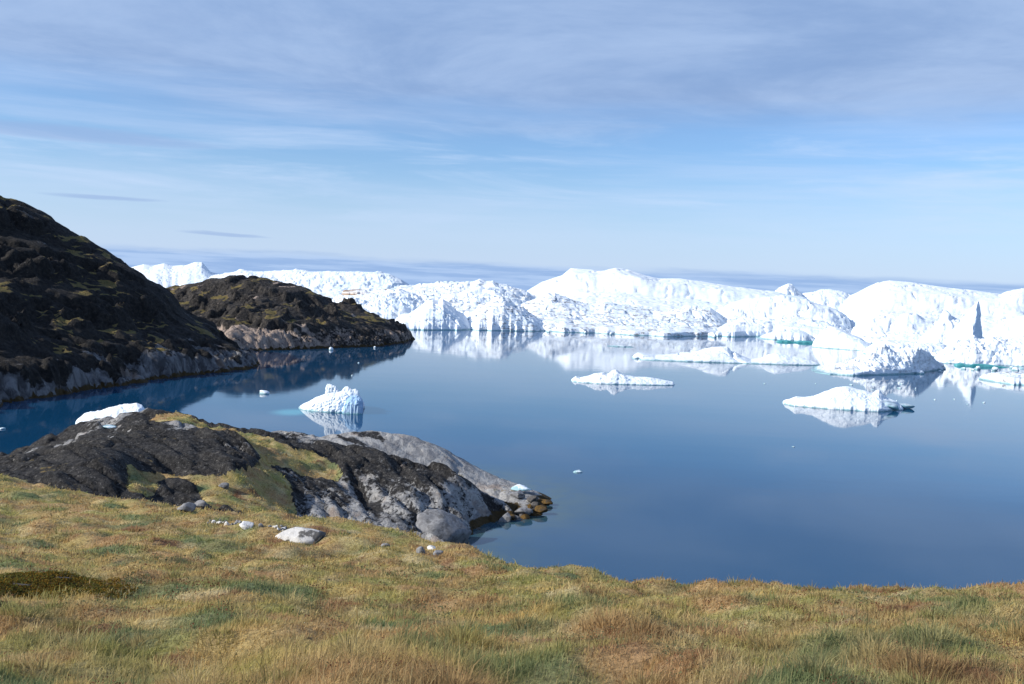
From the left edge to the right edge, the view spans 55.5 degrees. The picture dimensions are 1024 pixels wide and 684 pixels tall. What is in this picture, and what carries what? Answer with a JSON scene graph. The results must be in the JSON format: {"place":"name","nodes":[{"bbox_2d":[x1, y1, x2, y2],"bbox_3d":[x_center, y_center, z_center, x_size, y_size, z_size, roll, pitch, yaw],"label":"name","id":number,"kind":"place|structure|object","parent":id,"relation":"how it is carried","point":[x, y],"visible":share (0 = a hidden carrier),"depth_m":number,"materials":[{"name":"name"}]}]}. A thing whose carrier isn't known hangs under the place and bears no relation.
{"place":"outdoors","nodes":[
{"label":"outdoors","id":0,"kind":"place"},
{"bbox_2d":[0,195,259,406],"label":"hill","id":1,"kind":"structure","parent":0,"point":[78,313],"depth_m":247.42,"materials":[{"name":"black stone"}]},
{"bbox_2d":[0,408,551,541],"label":"rock outcrop","id":2,"kind":"object","parent":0,"point":[400,481],"visible":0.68,"depth_m":99.70,"materials":[{"name":"grey stone"}]},
{"bbox_2d":[102,425,116,428],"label":"ice chunk","id":3,"kind":"object","parent":2,"relation":"on","point":[108,426],"visible":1,"depth_m":105.19,"materials":[{"name":"white ice"}]},
{"bbox_2d":[414,509,471,543],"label":"boulder","id":4,"kind":"object","parent":2,"relation":"on","point":[445,526],"visible":0.45,"depth_m":95.01,"materials":[{"name":"grey stone"}]},
{"bbox_2d":[498,512,510,521],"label":"boulder","id":5,"kind":"object","parent":2,"relation":"on","point":[506,517],"visible":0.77,"depth_m":105.45,"materials":[{"name":"grey stone"}]},
{"bbox_2d":[510,490,524,497],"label":"boulder","id":6,"kind":"object","parent":2,"relation":"on","point":[519,494],"visible":1,"depth_m":112.84,"materials":[{"name":"grey stone"}]},
{"bbox_2d":[511,484,531,490],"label":"ice chunk","id":7,"kind":"object","parent":2,"relation":"on","point":[520,487],"visible":0.96,"depth_m":116.00,"materials":[{"name":"white ice"}]},
{"bbox_2d":[514,507,532,514],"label":"boulder","id":8,"kind":"object","parent":2,"relation":"on","point":[524,510],"visible":0.89,"depth_m":107.64,"materials":[{"name":"grey stone"}]},
{"bbox_2d":[520,514,529,518],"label":"boulder","id":9,"kind":"object","parent":2,"relation":"on","point":[524,516],"visible":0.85,"depth_m":107.24,"materials":[{"name":"stone"}]},
{"bbox_2d":[527,495,536,502],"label":"boulder","id":10,"kind":"object","parent":2,"relation":"on","point":[531,499],"visible":0.92,"depth_m":112.05,"materials":[{"name":"stone"}]},
{"bbox_2d":[531,502,537,507],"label":"shore rock","id":11,"kind":"object","parent":2,"relation":"on","point":[534,504],"visible":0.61,"depth_m":111.04,"materials":[{"name":"stone"}]},
{"bbox_2d":[534,505,547,512],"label":"boulder","id":12,"kind":"object","parent":2,"relation":"on","point":[540,508],"visible":1,"depth_m":109.47,"materials":[{"name":"stone"}]},
{"bbox_2d":[539,499,552,504],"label":"boulder","id":13,"kind":"object","parent":2,"relation":"on","point":[546,501],"visible":1,"depth_m":114.40,"materials":[{"name":"stone"}]},
{"bbox_2d":[167,275,414,350],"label":"headland","id":14,"kind":"structure","parent":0,"point":[254,313],"depth_m":401.36,"materials":[{"name":"black stone"}]},
{"bbox_2d":[0,330,1023,589],"bbox_3d":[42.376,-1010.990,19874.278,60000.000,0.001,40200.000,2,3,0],"label":"water","id":15,"kind":"structure","parent":0,"point":[700,470],"depth_m":168.67,"materials":[{"name":"blue liquid"}]},
{"bbox_2d":[75,403,144,423],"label":"ice floe","id":16,"kind":"object","parent":15,"relation":"on","point":[114,411],"visible":0.34,"depth_m":159.86,"materials":[{"name":"white ice"}]},
{"bbox_2d":[131,262,216,287],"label":"iceberg","id":17,"kind":"object","parent":15,"relation":"on","point":[165,275],"visible":0.33,"depth_m":1761.03,"materials":[{"name":"white ice"}]},
{"bbox_2d":[260,390,268,393],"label":"ice floe","id":18,"kind":"object","parent":15,"relation":"on","point":[264,392],"visible":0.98,"depth_m":215.33,"materials":[{"name":"white ice"}]},
{"bbox_2d":[208,269,408,299],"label":"iceberg","id":19,"kind":"object","parent":15,"relation":"on","point":[331,284],"visible":0.5,"depth_m":1511.48,"materials":[{"name":"white ice"}]},
{"bbox_2d":[299,384,364,413],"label":"iceberg","id":20,"kind":"object","parent":15,"relation":"on","point":[345,400],"visible":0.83,"depth_m":190.04,"materials":[{"name":"white ice"}]},
{"bbox_2d":[341,289,386,295],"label":"iceberg","id":21,"kind":"object","parent":15,"relation":"on","point":[353,292],"visible":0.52,"depth_m":1117.00,"materials":[{"name":"white ice"}]},
{"bbox_2d":[332,289,425,318],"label":"iceberg","id":22,"kind":"object","parent":15,"relation":"on","point":[390,304],"visible":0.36,"depth_m":695.79,"materials":[{"name":"white ice"}]},
{"bbox_2d":[395,299,470,329],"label":"iceberg","id":23,"kind":"object","parent":15,"relation":"on","point":[442,314],"visible":0.73,"depth_m":598.88,"materials":[{"name":"white ice"}]},
{"bbox_2d":[397,279,536,316],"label":"iceberg","id":24,"kind":"object","parent":15,"relation":"on","point":[466,298],"visible":0.48,"depth_m":779.45,"materials":[{"name":"white ice"}]},
{"bbox_2d":[467,296,543,330],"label":"iceberg","id":25,"kind":"object","parent":15,"relation":"on","point":[499,313],"visible":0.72,"depth_m":626.23,"materials":[{"name":"white ice"}]},
{"bbox_2d":[611,345,631,346],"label":"ice floe","id":26,"kind":"object","parent":15,"relation":"on","point":[620,346],"visible":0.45,"depth_m":478.17,"materials":[{"name":"white ice"}]},
{"bbox_2d":[571,370,674,384],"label":"ice floe","id":27,"kind":"object","parent":15,"relation":"on","point":[614,377],"visible":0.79,"depth_m":277.37,"materials":[{"name":"white ice"}]},
{"bbox_2d":[520,293,726,336],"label":"iceberg","id":28,"kind":"object","parent":15,"relation":"on","point":[554,312],"visible":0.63,"depth_m":709.00,"materials":[{"name":"white ice"}]},
{"bbox_2d":[527,268,809,310],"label":"iceberg","id":29,"kind":"object","parent":15,"relation":"on","point":[620,286],"visible":0.45,"depth_m":891.54,"materials":[{"name":"white ice"}]},
{"bbox_2d":[632,346,819,364],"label":"ice floe","id":30,"kind":"object","parent":15,"relation":"on","point":[720,354],"visible":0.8,"depth_m":392.75,"materials":[{"name":"white ice"}]},
{"bbox_2d":[715,295,851,337],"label":"iceberg","id":31,"kind":"object","parent":15,"relation":"on","point":[754,317],"visible":0.66,"depth_m":761.91,"materials":[{"name":"white ice"}]},
{"bbox_2d":[756,328,814,342],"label":"ice floe","id":32,"kind":"object","parent":15,"relation":"on","point":[790,335],"visible":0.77,"depth_m":648.75,"materials":[{"name":"white ice"}]},
{"bbox_2d":[775,283,802,296],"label":"iceberg","id":33,"kind":"object","parent":15,"relation":"on","point":[789,289],"visible":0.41,"depth_m":969.33,"materials":[{"name":"white ice"}]},
{"bbox_2d":[802,289,849,311],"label":"iceberg","id":34,"kind":"object","parent":15,"relation":"on","point":[835,299],"visible":0.27,"depth_m":972.64,"materials":[{"name":"white ice"}]},
{"bbox_2d":[812,326,870,350],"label":"iceberg","id":35,"kind":"object","parent":15,"relation":"on","point":[830,337],"visible":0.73,"depth_m":554.01,"materials":[{"name":"white ice"}]},
{"bbox_2d":[783,386,914,411],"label":"iceberg","id":36,"kind":"object","parent":15,"relation":"on","point":[845,398],"visible":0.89,"depth_m":235.31,"materials":[{"name":"white ice"}]},
{"bbox_2d":[812,344,945,375],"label":"iceberg","id":37,"kind":"object","parent":15,"relation":"on","point":[883,359],"visible":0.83,"depth_m":368.95,"materials":[{"name":"white ice"}]},
{"bbox_2d":[851,313,937,343],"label":"iceberg","id":38,"kind":"object","parent":15,"relation":"on","point":[910,327],"visible":0.47,"depth_m":687.53,"materials":[{"name":"white ice"}]},
{"bbox_2d":[863,340,946,356],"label":"iceberg","id":39,"kind":"object","parent":15,"relation":"on","point":[934,349],"visible":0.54,"depth_m":513.30,"materials":[{"name":"white ice"}]},
{"bbox_2d":[915,369,923,373],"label":"ice block","id":40,"kind":"object","parent":15,"relation":"on","point":[918,371],"depth_m":371.44,"materials":[{"name":"ice"}]},
{"bbox_2d":[841,280,1023,337],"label":"iceberg","id":41,"kind":"object","parent":15,"relation":"on","point":[889,299],"visible":0.54,"depth_m":833.57,"materials":[{"name":"white ice"}]},
{"bbox_2d":[917,301,983,345],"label":"iceberg","id":42,"kind":"object","parent":15,"relation":"on","point":[947,329],"visible":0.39,"depth_m":570.73,"materials":[{"name":"white ice"}]},
{"bbox_2d":[934,335,1023,367],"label":"iceberg","id":43,"kind":"object","parent":15,"relation":"on","point":[975,351],"visible":0.8,"depth_m":455.48,"materials":[{"name":"white ice"}]},
{"bbox_2d":[979,372,1023,384],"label":"ice floe","id":44,"kind":"object","parent":15,"relation":"on","point":[1014,378],"visible":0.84,"depth_m":346.26,"materials":[{"name":"white ice"}]},
{"bbox_2d":[986,315,1023,341],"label":"iceberg","id":45,"kind":"object","parent":15,"relation":"on","point":[1012,330],"visible":0.52,"depth_m":682.13,"materials":[{"name":"white ice"}]},
{"bbox_2d":[0,411,1023,683],"bbox_3d":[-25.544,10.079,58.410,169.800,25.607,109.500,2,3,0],"label":"tundra slope","id":46,"kind":"structure","parent":0,"point":[634,654],"depth_m":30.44,"materials":[{"name":"green plant"}]},
{"bbox_2d":[177,502,195,511],"bbox_3d":[-18.307,9.298,54.688,1.026,0.564,0.783,2,3,0],"label":"stone","id":47,"kind":"object","parent":46,"relation":"on","point":[187,507],"visible":0.98,"depth_m":54.51,"materials":[{"name":"grey stone"}]},
{"bbox_2d":[194,500,207,506],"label":"stone","id":48,"kind":"object","parent":46,"relation":"on","point":[201,503],"visible":0.94,"depth_m":68.29,"materials":[{"name":"grey stone"}]},
{"bbox_2d":[218,482,228,488],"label":"stone","id":49,"kind":"object","parent":46,"relation":"on","point":[224,485],"visible":1,"depth_m":86.95,"materials":[{"name":"grey stone"}]},
{"bbox_2d":[239,521,253,529],"bbox_3d":[-13.118,9.055,48.018,0.683,0.379,0.552,2,3,0],"label":"stone","id":50,"kind":"object","parent":46,"relation":"on","point":[243,525],"visible":0.93,"depth_m":47.89,"materials":[{"name":"white stone"}]},
{"bbox_2d":[275,527,325,544],"bbox_3d":[-10.326,9.318,47.030,2.467,0.731,1.463,3,3,16],"label":"boulder","id":51,"kind":"object","parent":46,"relation":"on","point":[305,536],"visible":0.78,"depth_m":46.60,"materials":[{"name":"stone"}]},
{"bbox_2d":[416,546,424,553],"bbox_3d":[-4.085,9.314,43.510,0.420,0.364,0.348,2,3,0],"label":"stone","id":52,"kind":"object","parent":46,"relation":"on","point":[419,549],"visible":0.86,"depth_m":43.38,"materials":[{"name":"grey stone"}]},
{"bbox_2d":[433,550,442,556],"bbox_3d":[-3.455,9.866,45.252,0.521,0.333,0.409,2,3,-13],"label":"stone","id":53,"kind":"object","parent":46,"relation":"on","point":[437,552],"visible":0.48,"depth_m":45.17,"materials":[{"name":"grey stone"}]},
{"bbox_2d":[0,0,1023,294],"label":"sky","id":54,"kind":"structure","parent":0,"point":[847,146],"materials":[{"name":"blue"}]}
]}

